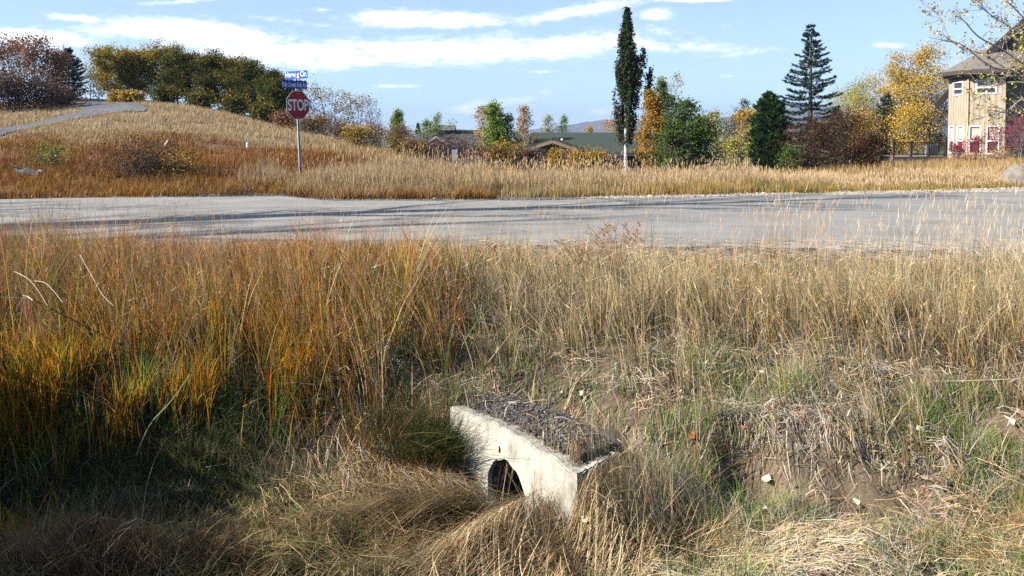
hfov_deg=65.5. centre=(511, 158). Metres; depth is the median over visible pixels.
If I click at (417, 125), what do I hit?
spruce tree
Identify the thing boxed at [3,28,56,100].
oak tree
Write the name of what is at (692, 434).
fallen leaf
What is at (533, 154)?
autumn bush
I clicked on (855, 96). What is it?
aspen tree
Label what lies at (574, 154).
autumn bush
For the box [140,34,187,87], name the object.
oak tree
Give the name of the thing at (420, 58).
sky
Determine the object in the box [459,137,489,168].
autumn bush
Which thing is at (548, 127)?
aspen tree
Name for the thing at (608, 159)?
autumn bush
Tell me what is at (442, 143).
autumn bush
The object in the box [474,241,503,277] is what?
dried weed
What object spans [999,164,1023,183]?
boulder
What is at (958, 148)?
red bush
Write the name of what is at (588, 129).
aspen tree
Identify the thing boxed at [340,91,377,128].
bare oak
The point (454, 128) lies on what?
distant house
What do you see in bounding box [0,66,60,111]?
bare bush
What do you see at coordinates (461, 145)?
autumn bush
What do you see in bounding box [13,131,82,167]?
green bush
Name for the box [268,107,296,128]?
oak bush
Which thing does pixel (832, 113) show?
spruce tree
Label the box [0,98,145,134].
hill road
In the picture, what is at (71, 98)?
bare bush
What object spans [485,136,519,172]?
autumn bush
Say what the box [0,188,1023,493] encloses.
tall grass
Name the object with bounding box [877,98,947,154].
aspen tree
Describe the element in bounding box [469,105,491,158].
aspen tree
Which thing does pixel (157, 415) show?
bent stalk
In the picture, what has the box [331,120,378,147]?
autumn bush
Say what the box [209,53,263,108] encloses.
oak tree
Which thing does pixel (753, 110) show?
aspen tree
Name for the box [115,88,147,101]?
oak bush
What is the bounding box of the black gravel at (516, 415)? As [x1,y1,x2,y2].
[457,392,621,459]
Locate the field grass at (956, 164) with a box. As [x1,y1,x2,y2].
[275,139,1023,176]
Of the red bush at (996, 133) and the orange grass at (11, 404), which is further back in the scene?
the red bush at (996, 133)
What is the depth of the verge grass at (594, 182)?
18.70 m
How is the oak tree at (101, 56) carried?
on the ground at (846, 482)
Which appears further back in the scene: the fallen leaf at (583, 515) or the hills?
the hills
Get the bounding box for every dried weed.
[409,237,438,258]
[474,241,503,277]
[543,249,587,285]
[546,237,604,280]
[585,220,645,275]
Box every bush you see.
[0,61,37,112]
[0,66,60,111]
[2,66,84,110]
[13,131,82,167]
[43,81,82,106]
[104,88,124,101]
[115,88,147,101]
[139,81,188,104]
[177,85,222,108]
[207,89,256,117]
[237,97,283,122]
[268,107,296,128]
[286,111,324,135]
[304,109,339,139]
[322,113,354,141]
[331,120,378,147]
[355,116,391,149]
[372,121,422,153]
[396,133,429,161]
[403,131,441,162]
[425,130,451,164]
[440,129,479,167]
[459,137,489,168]
[474,139,507,170]
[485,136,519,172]
[508,141,536,172]
[521,140,546,173]
[542,144,573,172]
[552,148,581,171]
[566,145,593,173]
[581,144,608,173]
[593,145,630,173]
[709,131,752,170]
[765,111,848,171]
[770,138,816,172]
[807,103,896,170]
[842,129,901,170]
[946,140,972,160]
[960,132,988,156]
[960,151,979,162]
[965,146,1020,161]
[981,123,1015,160]
[994,107,1023,161]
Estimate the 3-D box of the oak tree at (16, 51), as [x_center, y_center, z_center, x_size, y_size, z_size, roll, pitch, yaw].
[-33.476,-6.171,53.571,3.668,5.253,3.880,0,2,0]
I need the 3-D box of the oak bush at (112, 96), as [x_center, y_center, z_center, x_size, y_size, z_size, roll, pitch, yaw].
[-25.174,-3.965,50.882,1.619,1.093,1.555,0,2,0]
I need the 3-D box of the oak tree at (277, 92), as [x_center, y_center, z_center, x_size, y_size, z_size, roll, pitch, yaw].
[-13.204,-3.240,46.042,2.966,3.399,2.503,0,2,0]
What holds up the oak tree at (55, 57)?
on the ground at (846, 482)
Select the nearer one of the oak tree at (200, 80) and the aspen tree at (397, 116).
the oak tree at (200, 80)
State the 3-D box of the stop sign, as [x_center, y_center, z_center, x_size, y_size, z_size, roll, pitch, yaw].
[-5.534,-0.834,20.433,0.697,2.817,0.523,-1,2,-17]
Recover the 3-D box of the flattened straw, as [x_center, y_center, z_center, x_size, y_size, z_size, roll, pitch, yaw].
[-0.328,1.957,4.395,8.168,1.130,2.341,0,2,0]
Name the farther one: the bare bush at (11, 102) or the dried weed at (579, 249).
the bare bush at (11, 102)
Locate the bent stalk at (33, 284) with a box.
[15,272,47,305]
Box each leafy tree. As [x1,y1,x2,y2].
[647,115,704,172]
[650,77,678,172]
[664,97,715,172]
[680,113,727,171]
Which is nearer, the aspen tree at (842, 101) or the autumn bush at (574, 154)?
the autumn bush at (574, 154)
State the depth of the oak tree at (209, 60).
49.05 m
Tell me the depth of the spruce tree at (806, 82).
45.64 m
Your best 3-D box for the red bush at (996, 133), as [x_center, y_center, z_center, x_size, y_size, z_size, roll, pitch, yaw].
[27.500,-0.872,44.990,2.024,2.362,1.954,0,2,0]
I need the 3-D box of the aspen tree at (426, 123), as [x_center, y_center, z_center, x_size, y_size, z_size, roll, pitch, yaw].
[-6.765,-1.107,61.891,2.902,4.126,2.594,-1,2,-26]
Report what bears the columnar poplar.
on the ground at (846, 482)
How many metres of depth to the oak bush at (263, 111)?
42.56 m
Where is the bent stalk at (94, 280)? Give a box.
[80,255,113,305]
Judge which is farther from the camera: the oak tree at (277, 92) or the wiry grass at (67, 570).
the oak tree at (277, 92)
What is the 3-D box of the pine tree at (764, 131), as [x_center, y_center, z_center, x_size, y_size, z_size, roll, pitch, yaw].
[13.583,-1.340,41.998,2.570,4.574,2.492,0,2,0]
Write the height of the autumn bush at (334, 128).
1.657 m
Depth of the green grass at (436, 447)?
5.08 m
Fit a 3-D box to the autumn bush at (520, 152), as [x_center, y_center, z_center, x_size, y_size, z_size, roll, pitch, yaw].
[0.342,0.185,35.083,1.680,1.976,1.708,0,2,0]
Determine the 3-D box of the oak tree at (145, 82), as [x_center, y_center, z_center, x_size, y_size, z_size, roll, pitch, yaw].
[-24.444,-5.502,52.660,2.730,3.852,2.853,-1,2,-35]
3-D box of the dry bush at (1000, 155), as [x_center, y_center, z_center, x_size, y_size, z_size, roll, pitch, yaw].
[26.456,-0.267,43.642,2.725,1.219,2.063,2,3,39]
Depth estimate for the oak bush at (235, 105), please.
44.59 m
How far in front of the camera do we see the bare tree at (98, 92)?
59.74 m
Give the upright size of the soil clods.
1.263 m
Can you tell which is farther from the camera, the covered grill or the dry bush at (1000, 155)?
the covered grill
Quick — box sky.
[0,0,1023,129]
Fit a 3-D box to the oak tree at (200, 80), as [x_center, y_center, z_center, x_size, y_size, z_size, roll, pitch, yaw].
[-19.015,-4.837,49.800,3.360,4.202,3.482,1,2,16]
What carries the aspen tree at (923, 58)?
on the ground at (846, 482)
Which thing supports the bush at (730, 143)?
on the ground at (846, 482)
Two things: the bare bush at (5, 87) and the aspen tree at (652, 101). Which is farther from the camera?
the bare bush at (5, 87)
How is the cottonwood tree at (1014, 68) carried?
on the ground at (846, 482)
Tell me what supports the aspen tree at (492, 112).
on the ground at (846, 482)
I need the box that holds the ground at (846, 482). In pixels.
[0,104,1023,575]
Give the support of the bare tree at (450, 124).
on the ground at (846, 482)
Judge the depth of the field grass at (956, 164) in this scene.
31.60 m
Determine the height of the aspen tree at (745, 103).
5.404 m
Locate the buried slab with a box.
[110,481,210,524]
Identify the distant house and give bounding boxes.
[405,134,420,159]
[431,125,455,130]
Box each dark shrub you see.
[65,115,226,179]
[135,143,207,175]
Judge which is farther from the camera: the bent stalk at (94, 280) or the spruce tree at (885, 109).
the spruce tree at (885, 109)
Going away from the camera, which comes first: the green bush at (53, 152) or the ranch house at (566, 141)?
the green bush at (53, 152)
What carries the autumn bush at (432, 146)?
on the ground at (846, 482)
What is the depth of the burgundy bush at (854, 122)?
37.76 m
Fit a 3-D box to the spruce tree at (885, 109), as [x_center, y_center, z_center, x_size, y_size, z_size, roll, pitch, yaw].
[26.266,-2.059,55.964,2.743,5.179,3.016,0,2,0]
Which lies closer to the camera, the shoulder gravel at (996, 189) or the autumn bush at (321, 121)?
the shoulder gravel at (996, 189)
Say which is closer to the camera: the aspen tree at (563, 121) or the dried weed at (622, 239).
the dried weed at (622, 239)
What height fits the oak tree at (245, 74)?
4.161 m
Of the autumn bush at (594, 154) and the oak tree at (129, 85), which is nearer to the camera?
the autumn bush at (594, 154)
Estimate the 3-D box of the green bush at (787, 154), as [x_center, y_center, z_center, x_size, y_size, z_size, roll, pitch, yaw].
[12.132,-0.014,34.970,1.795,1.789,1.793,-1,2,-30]
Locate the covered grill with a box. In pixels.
[924,145,937,155]
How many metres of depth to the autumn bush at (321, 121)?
39.80 m
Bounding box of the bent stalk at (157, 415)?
[136,375,189,454]
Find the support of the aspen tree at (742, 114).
on the ground at (846, 482)
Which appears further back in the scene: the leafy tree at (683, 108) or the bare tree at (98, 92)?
the bare tree at (98, 92)
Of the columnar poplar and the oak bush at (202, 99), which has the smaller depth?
the columnar poplar
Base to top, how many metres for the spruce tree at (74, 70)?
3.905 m
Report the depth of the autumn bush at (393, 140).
37.80 m
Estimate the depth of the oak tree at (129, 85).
52.15 m
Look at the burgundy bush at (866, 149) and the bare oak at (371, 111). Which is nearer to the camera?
the burgundy bush at (866, 149)
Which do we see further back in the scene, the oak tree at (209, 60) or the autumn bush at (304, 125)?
the oak tree at (209, 60)
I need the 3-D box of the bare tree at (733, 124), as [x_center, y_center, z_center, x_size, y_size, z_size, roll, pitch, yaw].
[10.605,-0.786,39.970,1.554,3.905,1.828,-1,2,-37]
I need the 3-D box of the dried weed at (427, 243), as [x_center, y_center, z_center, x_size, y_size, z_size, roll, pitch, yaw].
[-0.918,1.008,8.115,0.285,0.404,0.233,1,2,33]
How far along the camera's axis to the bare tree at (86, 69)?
63.57 m
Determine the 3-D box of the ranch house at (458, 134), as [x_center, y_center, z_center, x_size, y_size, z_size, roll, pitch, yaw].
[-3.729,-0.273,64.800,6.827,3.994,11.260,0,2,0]
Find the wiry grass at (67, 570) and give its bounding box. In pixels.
[0,353,1023,575]
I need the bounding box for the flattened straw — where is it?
[0,372,1023,575]
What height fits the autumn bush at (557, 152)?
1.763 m
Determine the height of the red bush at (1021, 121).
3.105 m
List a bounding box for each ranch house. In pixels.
[422,130,506,167]
[526,133,659,174]
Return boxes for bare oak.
[302,85,329,132]
[304,74,345,128]
[323,90,362,141]
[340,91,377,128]
[354,93,386,142]
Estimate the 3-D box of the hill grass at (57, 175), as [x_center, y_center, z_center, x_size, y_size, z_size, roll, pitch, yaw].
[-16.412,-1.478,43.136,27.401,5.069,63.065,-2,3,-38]
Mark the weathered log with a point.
(21, 169)
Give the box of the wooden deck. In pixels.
[876,141,946,161]
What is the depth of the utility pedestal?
29.87 m
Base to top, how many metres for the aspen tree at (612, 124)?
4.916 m
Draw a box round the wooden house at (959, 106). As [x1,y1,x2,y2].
[934,18,1023,161]
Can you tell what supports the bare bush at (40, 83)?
on the ground at (846, 482)
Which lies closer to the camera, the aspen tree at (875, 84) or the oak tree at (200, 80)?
the oak tree at (200, 80)
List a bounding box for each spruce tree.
[53,47,88,99]
[415,123,420,133]
[780,23,843,168]
[822,107,851,164]
[872,92,903,162]
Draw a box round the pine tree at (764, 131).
[744,90,793,170]
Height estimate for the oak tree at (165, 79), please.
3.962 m
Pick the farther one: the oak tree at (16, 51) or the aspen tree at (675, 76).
the oak tree at (16, 51)
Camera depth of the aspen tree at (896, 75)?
55.50 m
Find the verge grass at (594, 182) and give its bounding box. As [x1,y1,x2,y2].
[224,141,1023,199]
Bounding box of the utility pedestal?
[447,149,457,165]
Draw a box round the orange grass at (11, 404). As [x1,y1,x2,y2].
[0,284,329,543]
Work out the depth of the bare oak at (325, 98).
50.61 m
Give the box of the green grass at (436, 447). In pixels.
[0,251,1023,575]
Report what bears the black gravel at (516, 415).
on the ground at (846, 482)
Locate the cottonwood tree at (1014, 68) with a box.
[918,0,1023,129]
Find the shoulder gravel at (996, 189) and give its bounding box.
[76,186,1023,265]
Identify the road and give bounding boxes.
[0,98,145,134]
[0,191,1023,255]
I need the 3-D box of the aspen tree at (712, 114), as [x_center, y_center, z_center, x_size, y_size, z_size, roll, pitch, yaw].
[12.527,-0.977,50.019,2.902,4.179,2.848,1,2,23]
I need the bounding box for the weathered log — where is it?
[12,165,42,177]
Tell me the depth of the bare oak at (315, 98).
49.86 m
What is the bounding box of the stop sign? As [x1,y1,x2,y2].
[282,70,309,173]
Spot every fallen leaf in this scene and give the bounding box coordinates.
[581,514,590,521]
[688,429,694,438]
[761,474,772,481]
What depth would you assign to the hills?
3050.82 m
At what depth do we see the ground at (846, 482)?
5.25 m
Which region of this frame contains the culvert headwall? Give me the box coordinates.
[450,405,627,545]
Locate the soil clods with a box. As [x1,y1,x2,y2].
[6,287,1023,575]
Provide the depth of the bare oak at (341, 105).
48.71 m
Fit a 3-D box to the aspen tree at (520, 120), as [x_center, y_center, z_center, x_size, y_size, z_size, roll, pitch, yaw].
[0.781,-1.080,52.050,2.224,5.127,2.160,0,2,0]
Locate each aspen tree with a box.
[386,107,409,151]
[414,118,438,141]
[426,111,445,136]
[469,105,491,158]
[472,99,515,170]
[490,111,528,168]
[511,103,540,168]
[539,114,558,132]
[555,114,571,132]
[584,126,594,132]
[598,116,617,132]
[630,87,678,173]
[653,76,671,166]
[654,71,688,172]
[698,109,736,167]
[718,107,755,170]
[731,98,751,166]
[734,107,755,166]
[816,85,874,154]
[835,72,888,154]
[844,102,892,151]
[852,68,914,152]
[869,48,938,153]
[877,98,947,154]
[884,38,957,161]
[908,66,948,155]
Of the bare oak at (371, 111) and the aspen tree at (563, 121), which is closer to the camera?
the bare oak at (371, 111)
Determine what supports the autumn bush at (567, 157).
on the ground at (846, 482)
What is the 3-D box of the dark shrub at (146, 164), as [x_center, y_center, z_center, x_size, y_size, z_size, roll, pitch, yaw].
[-8.737,-0.269,19.134,3.803,1.525,3.974,0,2,0]
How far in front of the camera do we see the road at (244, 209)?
12.22 m
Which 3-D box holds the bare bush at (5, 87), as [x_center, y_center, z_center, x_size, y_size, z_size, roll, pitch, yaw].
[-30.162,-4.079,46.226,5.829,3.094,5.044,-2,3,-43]
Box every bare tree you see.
[76,57,101,98]
[80,64,112,98]
[443,118,458,129]
[709,104,741,170]
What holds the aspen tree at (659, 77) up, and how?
on the ground at (846, 482)
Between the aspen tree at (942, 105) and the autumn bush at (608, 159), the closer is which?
the autumn bush at (608, 159)
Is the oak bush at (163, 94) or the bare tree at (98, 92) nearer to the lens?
the oak bush at (163, 94)
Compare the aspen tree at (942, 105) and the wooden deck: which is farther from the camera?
the aspen tree at (942, 105)
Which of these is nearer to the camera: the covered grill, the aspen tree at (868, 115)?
the covered grill
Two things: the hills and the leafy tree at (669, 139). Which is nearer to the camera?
the leafy tree at (669, 139)
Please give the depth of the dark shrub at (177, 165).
19.53 m
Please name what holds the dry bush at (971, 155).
on the ground at (846, 482)
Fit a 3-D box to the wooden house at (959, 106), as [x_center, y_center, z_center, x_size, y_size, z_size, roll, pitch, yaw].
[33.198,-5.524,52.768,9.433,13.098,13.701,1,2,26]
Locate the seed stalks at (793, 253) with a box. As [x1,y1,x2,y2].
[0,180,1023,339]
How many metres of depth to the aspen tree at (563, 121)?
65.83 m
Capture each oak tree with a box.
[0,27,41,95]
[0,38,16,76]
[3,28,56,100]
[40,44,75,86]
[75,42,140,101]
[109,43,153,90]
[121,45,162,99]
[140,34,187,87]
[151,44,194,101]
[157,45,204,99]
[177,45,225,107]
[192,52,251,105]
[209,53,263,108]
[220,55,269,113]
[249,66,294,120]
[255,73,307,113]
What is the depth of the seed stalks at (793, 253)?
7.75 m
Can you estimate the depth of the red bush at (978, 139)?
46.36 m
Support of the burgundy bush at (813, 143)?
on the ground at (846, 482)
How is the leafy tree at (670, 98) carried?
on the ground at (846, 482)
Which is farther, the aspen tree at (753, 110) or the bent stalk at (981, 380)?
the aspen tree at (753, 110)
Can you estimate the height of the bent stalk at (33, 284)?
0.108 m
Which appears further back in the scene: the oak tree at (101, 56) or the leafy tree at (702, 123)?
the oak tree at (101, 56)
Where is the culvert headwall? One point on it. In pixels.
(512, 443)
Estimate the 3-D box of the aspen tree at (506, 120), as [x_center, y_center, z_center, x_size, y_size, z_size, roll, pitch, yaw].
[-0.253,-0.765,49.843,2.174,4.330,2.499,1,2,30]
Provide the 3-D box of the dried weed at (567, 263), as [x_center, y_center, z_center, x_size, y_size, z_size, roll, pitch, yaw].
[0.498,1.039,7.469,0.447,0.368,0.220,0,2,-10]
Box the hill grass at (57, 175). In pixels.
[0,97,497,199]
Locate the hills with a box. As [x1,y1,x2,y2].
[316,105,947,133]
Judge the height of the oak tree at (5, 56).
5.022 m
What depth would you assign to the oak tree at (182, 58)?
49.82 m
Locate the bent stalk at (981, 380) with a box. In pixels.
[954,378,1019,380]
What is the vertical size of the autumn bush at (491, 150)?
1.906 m
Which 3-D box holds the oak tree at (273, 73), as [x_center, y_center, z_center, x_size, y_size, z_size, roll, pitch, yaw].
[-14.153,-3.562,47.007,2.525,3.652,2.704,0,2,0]
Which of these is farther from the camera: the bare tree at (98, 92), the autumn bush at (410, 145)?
the bare tree at (98, 92)
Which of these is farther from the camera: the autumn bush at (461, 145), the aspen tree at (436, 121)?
the aspen tree at (436, 121)
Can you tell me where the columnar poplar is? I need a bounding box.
[611,6,654,171]

